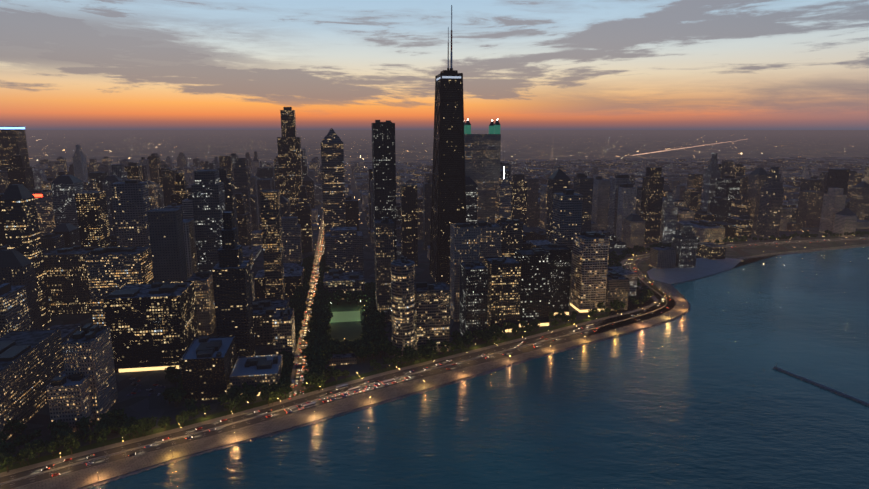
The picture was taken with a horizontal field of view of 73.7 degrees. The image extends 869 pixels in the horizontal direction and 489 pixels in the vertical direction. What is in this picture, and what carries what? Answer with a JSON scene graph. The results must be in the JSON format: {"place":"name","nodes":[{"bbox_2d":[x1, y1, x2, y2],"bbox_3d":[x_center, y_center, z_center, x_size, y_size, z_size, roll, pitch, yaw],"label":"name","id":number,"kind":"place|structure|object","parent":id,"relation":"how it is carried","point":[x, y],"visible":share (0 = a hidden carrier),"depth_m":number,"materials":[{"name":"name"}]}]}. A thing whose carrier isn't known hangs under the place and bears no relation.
{"place":"outdoors","nodes":[
{"label":"outdoors","id":0,"kind":"place"},
{"bbox_2d":[0,130,868,488],"bbox_3d":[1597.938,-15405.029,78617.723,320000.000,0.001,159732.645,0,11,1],"label":"city ground","id":1,"kind":"structure","parent":0,"point":[118,146],"depth_m":6645.77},
{"bbox_2d":[289,215,324,392],"bbox_3d":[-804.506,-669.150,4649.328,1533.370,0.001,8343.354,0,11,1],"label":"street","id":2,"kind":"structure","parent":1,"relation":"on","point":[295,375],"depth_m":770.05,"materials":[{"name":"grey asphalt"}]},
{"bbox_2d":[0,107,868,443],"bbox_3d":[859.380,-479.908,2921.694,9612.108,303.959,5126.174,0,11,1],"label":"city buildings","id":3,"kind":"structure","parent":1,"relation":"on","point":[146,263],"depth_m":833.58,"materials":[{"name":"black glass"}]},
{"bbox_2d":[0,230,868,472],"bbox_3d":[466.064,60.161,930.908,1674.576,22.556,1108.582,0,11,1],"label":"trees","id":4,"kind":"object","parent":1,"relation":"on","point":[320,349],"visible":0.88,"depth_m":633.60,"materials":[{"name":"green plant"}]},
{"bbox_2d":[429,5,465,283],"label":"skyscraper","id":5,"kind":"structure","parent":1,"relation":"on","point":[448,206],"depth_m":936.39,"materials":[{"name":"black"}]},
{"bbox_2d":[0,237,868,488],"bbox_3d":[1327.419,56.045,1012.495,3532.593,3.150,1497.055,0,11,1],"label":"shore and road","id":6,"kind":"structure","parent":0,"point":[346,319],"depth_m":571.65,"materials":[{"name":"grey asphalt"}]},
{"bbox_2d":[34,237,864,476],"bbox_3d":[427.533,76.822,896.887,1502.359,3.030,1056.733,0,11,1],"label":"cars","id":7,"kind":"object","parent":6,"relation":"on","point":[339,387],"visible":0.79,"depth_m":575.44,"materials":[{"name":"paint"}]},
{"bbox_2d":[52,217,867,479],"bbox_3d":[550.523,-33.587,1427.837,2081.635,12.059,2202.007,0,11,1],"label":"street lamps","id":8,"kind":"object","parent":6,"relation":"on","point":[431,358],"visible":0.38,"depth_m":637.43,"materials":[{"name":"grey metal"}]},
{"bbox_2d":[0,0,868,129],"label":"sky","id":9,"kind":"structure","parent":0,"point":[65,64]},
{"bbox_2d":[88,246,868,488],"bbox_3d":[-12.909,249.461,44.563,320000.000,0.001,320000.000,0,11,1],"label":"lake","id":10,"kind":"structure","parent":0,"point":[701,394],"depth_m":517.13,"materials":[{"name":"blue liquid"}]},
{"bbox_2d":[772,363,868,405],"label":"breakwater","id":11,"kind":"object","parent":10,"relation":"in","point":[823,387],"visible":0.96,"depth_m":577.86,"materials":[{"name":"stone"}]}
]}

